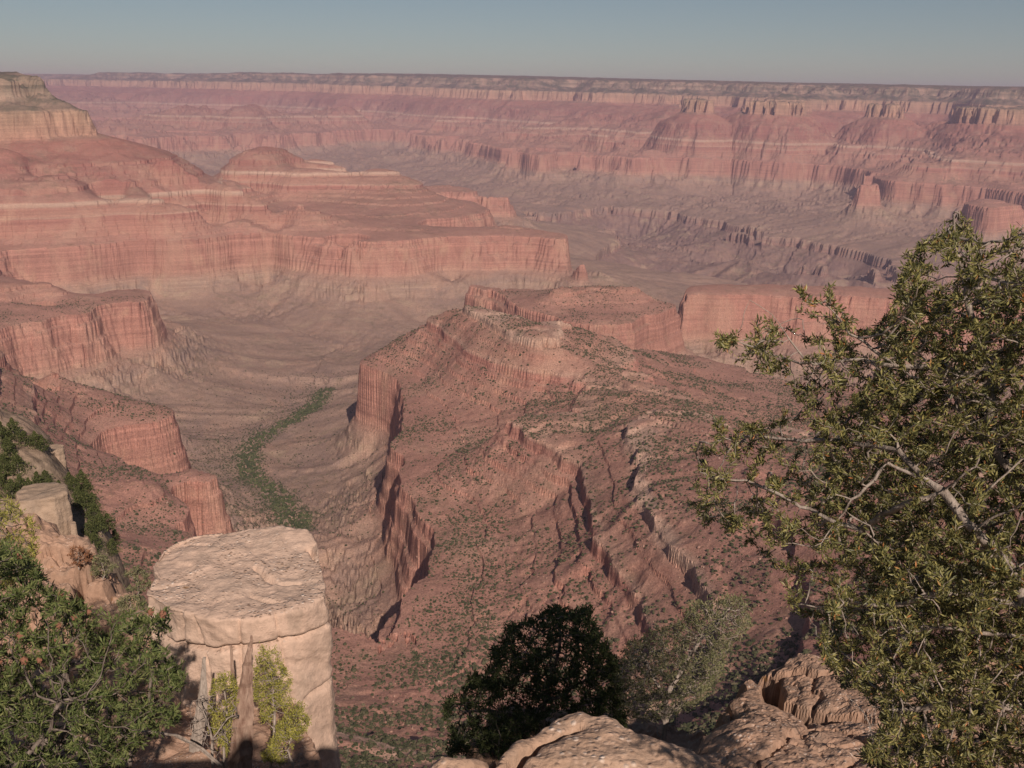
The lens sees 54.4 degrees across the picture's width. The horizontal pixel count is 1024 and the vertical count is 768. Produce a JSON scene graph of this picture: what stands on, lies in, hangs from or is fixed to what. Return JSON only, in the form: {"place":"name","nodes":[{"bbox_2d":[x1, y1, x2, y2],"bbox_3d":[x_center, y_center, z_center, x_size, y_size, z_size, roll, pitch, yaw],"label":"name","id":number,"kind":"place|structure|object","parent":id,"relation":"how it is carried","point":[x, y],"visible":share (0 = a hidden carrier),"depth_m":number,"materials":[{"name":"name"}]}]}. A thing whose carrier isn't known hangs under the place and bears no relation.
{"place":"outdoors","nodes":[
{"label":"outdoors","id":0,"kind":"place"},
{"bbox_2d":[0,512,705,767],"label":"ground","id":1,"kind":"structure","parent":0,"point":[105,594],"depth_m":9.92,"materials":[{"name":"soil"}]},
{"bbox_2d":[0,493,40,591],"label":"pinyon pine","id":2,"kind":"object","parent":1,"relation":"on","point":[4,514],"visible":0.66,"depth_m":7.78,"materials":[{"name":"green plant"}]},
{"bbox_2d":[67,545,94,568],"bbox_3d":[-5.970,2.393,13.806,0.372,0.443,0.405,-7,18,-25],"label":"shrub","id":3,"kind":"object","parent":1,"relation":"on","point":[75,559],"visible":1,"depth_m":13.77,"materials":[{"name":"brown plant"}]},
{"bbox_2d":[0,537,187,767],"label":"pinyon pine","id":4,"kind":"object","parent":1,"relation":"on","point":[56,602],"visible":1,"depth_m":6.57,"materials":[{"name":"green plant"}]},
{"bbox_2d":[142,730,221,765],"bbox_3d":[-2.437,2.690,7.366,0.545,0.486,0.055,-9,19,-31],"label":"fallen branch","id":5,"kind":"object","parent":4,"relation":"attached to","point":[205,752],"visible":0.94,"depth_m":7.40,"materials":[{"name":"grey wood"}]},
{"bbox_2d":[90,552,118,579],"bbox_3d":[-5.682,2.506,13.863,0.396,0.481,0.386,-5,17,-18],"label":"shrub","id":6,"kind":"object","parent":1,"relation":"on","point":[102,558],"visible":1,"depth_m":13.83,"materials":[{"name":"green plant"}]},
{"bbox_2d":[114,593,147,619],"bbox_3d":[-4.556,2.650,11.906,0.382,0.489,0.425,-7,18,-25],"label":"shrub","id":7,"kind":"object","parent":1,"relation":"on","point":[123,602],"visible":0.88,"depth_m":11.83,"materials":[{"name":"green plant"}]},
{"bbox_2d":[122,565,152,593],"bbox_3d":[-5.059,2.647,13.496,0.419,0.581,0.438,-10,19,-32],"label":"shrub","id":8,"kind":"object","parent":1,"relation":"on","point":[142,573],"visible":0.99,"depth_m":13.46,"materials":[{"name":"green plant"}]},
{"bbox_2d":[185,694,238,767],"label":"dead bush","id":9,"kind":"object","parent":1,"relation":"on","point":[213,738],"visible":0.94,"depth_m":7.76,"materials":[{"name":"grey wood"}]},
{"bbox_2d":[189,657,207,752],"bbox_3d":[-2.500,2.562,7.942,0.082,0.762,0.216,15,22,41],"label":"dead snag","id":10,"kind":"object","parent":9,"relation":"on","point":[203,689],"visible":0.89,"depth_m":7.95,"materials":[{"name":"grey wood"}]},
{"bbox_2d":[207,670,239,767],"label":"yellow bush","id":11,"kind":"object","parent":1,"relation":"on","point":[221,681],"visible":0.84,"depth_m":8.01,"materials":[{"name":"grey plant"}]},
{"bbox_2d":[230,645,234,738],"bbox_3d":[-2.310,2.557,8.240,0.041,0.829,0.127,3,16,8],"label":"dead snag","id":12,"kind":"object","parent":11,"relation":"attached to","point":[231,662],"visible":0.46,"depth_m":8.20,"materials":[{"name":"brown wood"}]},
{"bbox_2d":[229,635,253,767],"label":"dead snag","id":13,"kind":"object","parent":1,"relation":"on","point":[241,747],"visible":0.98,"depth_m":7.98,"materials":[{"name":"brown wood"}]},
{"bbox_2d":[146,525,340,767],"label":"limestone block","id":14,"kind":"structure","parent":1,"relation":"on","point":[219,594],"depth_m":10.06,"materials":[{"name":"beige stone"}]},
{"bbox_2d":[252,641,300,767],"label":"yellow bush","id":15,"kind":"object","parent":1,"relation":"on","point":[274,683],"visible":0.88,"depth_m":8.26,"materials":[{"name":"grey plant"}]},
{"bbox_2d":[260,700,311,767],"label":"yellow bush","id":16,"kind":"object","parent":1,"relation":"on","point":[296,712],"visible":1,"depth_m":8.17,"materials":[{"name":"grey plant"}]},
{"bbox_2d":[440,603,628,760],"bbox_3d":[0.195,2.401,7.811,1.548,1.972,1.062,1,16,0],"label":"pinyon pine","id":17,"kind":"object","parent":1,"relation":"on","point":[548,692],"visible":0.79,"depth_m":7.53,"materials":[{"name":"green plant"}]},
{"bbox_2d":[429,712,715,767],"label":"rock ledge","id":18,"kind":"object","parent":1,"relation":"on","point":[579,740],"visible":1,"depth_m":3.75,"materials":[{"name":"stone"}]},
{"bbox_2d":[611,592,755,740],"bbox_3d":[1.268,2.057,7.390,1.040,1.638,0.999,4,16,10],"label":"grey shrub","id":19,"kind":"object","parent":1,"relation":"on","point":[650,675],"visible":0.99,"depth_m":7.23,"materials":[{"name":"green plant"}]},
{"bbox_2d":[695,653,1023,767],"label":"rock shelf","id":20,"kind":"object","parent":1,"relation":"on","point":[797,711],"visible":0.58,"depth_m":6.46,"materials":[{"name":"stone"}]},
{"bbox_2d":[839,691,881,738],"bbox_3d":[1.975,1.849,5.536,0.302,0.378,0.393,1,16,0],"label":"dead bush","id":21,"kind":"object","parent":20,"relation":"on","point":[870,726],"visible":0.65,"depth_m":5.54,"materials":[{"name":"grey wood"}]},
{"bbox_2d":[0,72,1023,767],"bbox_3d":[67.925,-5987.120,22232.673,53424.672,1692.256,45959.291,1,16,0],"label":"canyon terrain","id":22,"kind":"structure","parent":0,"point":[242,230],"depth_m":4036.63,"materials":[{"name":"red stone"}]},
{"bbox_2d":[0,470,7,491],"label":"conifer","id":23,"kind":"object","parent":22,"relation":"on","point":[2,478],"visible":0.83,"depth_m":251.46,"materials":[{"name":"green plant"}]},
{"bbox_2d":[0,454,15,476],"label":"conifer","id":24,"kind":"object","parent":22,"relation":"on","point":[5,461],"visible":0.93,"depth_m":253.71,"materials":[{"name":"green plant"}]},
{"bbox_2d":[0,436,17,459],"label":"conifer","id":25,"kind":"object","parent":22,"relation":"on","point":[7,448],"visible":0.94,"depth_m":255.89,"materials":[{"name":"green plant"}]},
{"bbox_2d":[0,421,19,446],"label":"conifer","id":26,"kind":"object","parent":22,"relation":"on","point":[3,430],"visible":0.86,"depth_m":258.88,"materials":[{"name":"green plant"}]},
{"bbox_2d":[0,498,20,526],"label":"rock outcrop","id":27,"kind":"object","parent":22,"relation":"on","point":[3,509],"visible":0.09,"depth_m":216.51,"materials":[{"name":"stone"}]},
{"bbox_2d":[0,478,21,498],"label":"conifer","id":28,"kind":"object","parent":22,"relation":"on","point":[11,485],"visible":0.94,"depth_m":249.10,"materials":[{"name":"green plant"}]},
{"bbox_2d":[3,418,23,438],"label":"conifer","id":29,"kind":"object","parent":22,"relation":"on","point":[13,424],"visible":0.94,"depth_m":263.03,"materials":[{"name":"green plant"}]},
{"bbox_2d":[14,474,25,491],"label":"conifer","id":30,"kind":"object","parent":22,"relation":"on","point":[18,479],"visible":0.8,"depth_m":251.98,"materials":[{"name":"green plant"}]},
{"bbox_2d":[7,454,34,476],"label":"conifer","id":31,"kind":"object","parent":22,"relation":"on","point":[16,459],"visible":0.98,"depth_m":255.01,"materials":[{"name":"green plant"}]},
{"bbox_2d":[16,430,35,446],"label":"conifer","id":32,"kind":"object","parent":22,"relation":"on","point":[22,435],"visible":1,"depth_m":262.91,"materials":[{"name":"green plant"}]},
{"bbox_2d":[23,477,34,485],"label":"conifer","id":33,"kind":"object","parent":22,"relation":"on","point":[30,482],"visible":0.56,"depth_m":251.97,"materials":[{"name":"green plant"}]},
{"bbox_2d":[28,430,43,448],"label":"conifer","id":34,"kind":"object","parent":22,"relation":"on","point":[34,434],"visible":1,"depth_m":264.13,"materials":[{"name":"green plant"}]},
{"bbox_2d":[31,471,43,483],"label":"conifer","id":35,"kind":"object","parent":22,"relation":"on","point":[35,476],"visible":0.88,"depth_m":254.27,"materials":[{"name":"green plant"}]},
{"bbox_2d":[15,482,72,534],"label":"rock outcrop","id":36,"kind":"object","parent":22,"relation":"on","point":[50,502],"visible":0.43,"depth_m":221.81,"materials":[{"name":"stone"}]},
{"bbox_2d":[36,435,53,451],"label":"conifer","id":37,"kind":"object","parent":22,"relation":"on","point":[45,447],"visible":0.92,"depth_m":266.48,"materials":[{"name":"green plant"}]},
{"bbox_2d":[39,470,53,482],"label":"conifer","id":38,"kind":"object","parent":22,"relation":"on","point":[44,473],"visible":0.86,"depth_m":257.56,"materials":[{"name":"green plant"}]},
{"bbox_2d":[44,478,54,482],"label":"conifer","id":39,"kind":"object","parent":22,"relation":"on","point":[48,480],"visible":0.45,"depth_m":254.80,"materials":[{"name":"green plant"}]},
{"bbox_2d":[49,444,66,469],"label":"rock outcrop","id":40,"kind":"object","parent":22,"relation":"on","point":[57,451],"visible":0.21,"depth_m":276.78,"materials":[{"name":"stone"}]},
{"bbox_2d":[63,472,78,484],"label":"conifer","id":41,"kind":"object","parent":22,"relation":"on","point":[68,475],"visible":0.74,"depth_m":264.11,"materials":[{"name":"green plant"}]},
{"bbox_2d":[70,521,77,534],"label":"rock outcrop","id":42,"kind":"object","parent":22,"relation":"on","point":[73,528],"visible":0.41,"depth_m":222.38,"materials":[{"name":"stone"}]},
{"bbox_2d":[67,476,88,494],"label":"conifer","id":43,"kind":"object","parent":22,"relation":"on","point":[73,481],"visible":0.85,"depth_m":261.00,"materials":[{"name":"green plant"}]},
{"bbox_2d":[71,486,85,506],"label":"conifer","id":44,"kind":"object","parent":22,"relation":"on","point":[76,492],"visible":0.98,"depth_m":247.39,"materials":[{"name":"green plant"}]},
{"bbox_2d":[74,469,92,491],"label":"conifer","id":45,"kind":"object","parent":22,"relation":"on","point":[81,474],"visible":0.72,"depth_m":269.00,"materials":[{"name":"green plant"}]},
{"bbox_2d":[71,491,105,516],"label":"conifer","id":46,"kind":"object","parent":22,"relation":"on","point":[86,498],"visible":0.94,"depth_m":247.04,"materials":[{"name":"green plant"}]},
{"bbox_2d":[79,518,99,536],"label":"conifer","id":47,"kind":"object","parent":22,"relation":"on","point":[88,525],"visible":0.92,"depth_m":240.63,"materials":[{"name":"green plant"}]},
{"bbox_2d":[80,479,101,495],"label":"conifer","id":48,"kind":"object","parent":22,"relation":"on","point":[90,485],"visible":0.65,"depth_m":269.59,"materials":[{"name":"green plant"}]},
{"bbox_2d":[87,492,103,507],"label":"conifer","id":49,"kind":"object","parent":22,"relation":"on","point":[93,497],"visible":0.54,"depth_m":254.29,"materials":[{"name":"green plant"}]},
{"bbox_2d":[88,532,106,553],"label":"conifer","id":50,"kind":"object","parent":22,"relation":"on","point":[92,538],"visible":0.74,"depth_m":237.97,"materials":[{"name":"green plant"}]},
{"bbox_2d":[84,503,112,527],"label":"conifer","id":51,"kind":"object","parent":22,"relation":"on","point":[94,508],"visible":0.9,"depth_m":245.28,"materials":[{"name":"green plant"}]},
{"bbox_2d":[91,512,113,534],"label":"conifer","id":52,"kind":"object","parent":22,"relation":"on","point":[101,519],"visible":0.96,"depth_m":244.29,"materials":[{"name":"green plant"}]},
{"bbox_2d":[105,513,116,531],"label":"conifer","id":53,"kind":"object","parent":22,"relation":"on","point":[109,520],"visible":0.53,"depth_m":257.87,"materials":[{"name":"green plant"}]},
{"bbox_2d":[106,538,122,556],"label":"conifer","id":54,"kind":"object","parent":22,"relation":"on","point":[111,543],"visible":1,"depth_m":244.69,"materials":[{"name":"green plant"}]},
{"bbox_2d":[111,529,123,545],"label":"conifer","id":55,"kind":"object","parent":22,"relation":"on","point":[114,533],"visible":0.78,"depth_m":261.44,"materials":[{"name":"green plant"}]},
{"bbox_2d":[237,388,332,528],"bbox_3d":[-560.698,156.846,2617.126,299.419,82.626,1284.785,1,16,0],"label":"creek thicket","id":56,"kind":"object","parent":22,"relation":"on","point":[277,501],"visible":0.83,"depth_m":2409.03,"materials":[{"name":"green plant"}]},
{"bbox_2d":[28,389,981,765],"bbox_3d":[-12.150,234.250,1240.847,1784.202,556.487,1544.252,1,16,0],"label":"slope boulders","id":57,"kind":"object","parent":22,"relation":"on","point":[556,569],"visible":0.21,"depth_m":1223.84,"materials":[{"name":"brown stone"}]},
{"bbox_2d":[0,285,1021,767],"bbox_3d":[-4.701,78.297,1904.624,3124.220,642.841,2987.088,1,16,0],"label":"scrub","id":58,"kind":"object","parent":22,"relation":"on","point":[362,759],"visible":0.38,"depth_m":1391.91,"materials":[{"name":"green plant"}]},
{"bbox_2d":[0,0,1023,86],"label":"sky","id":59,"kind":"structure","parent":0,"point":[911,42],"materials":[{"name":"blue"}]},
{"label":"viewpoint ground","id":60,"kind":"structure","parent":0,"visible":0},
{"bbox_2d":[685,211,1023,767],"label":"leafy bush","id":61,"kind":"object","parent":60,"relation":"on","point":[999,566],"visible":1,"depth_m":2.46,"materials":[{"name":"green plant"}]}
]}

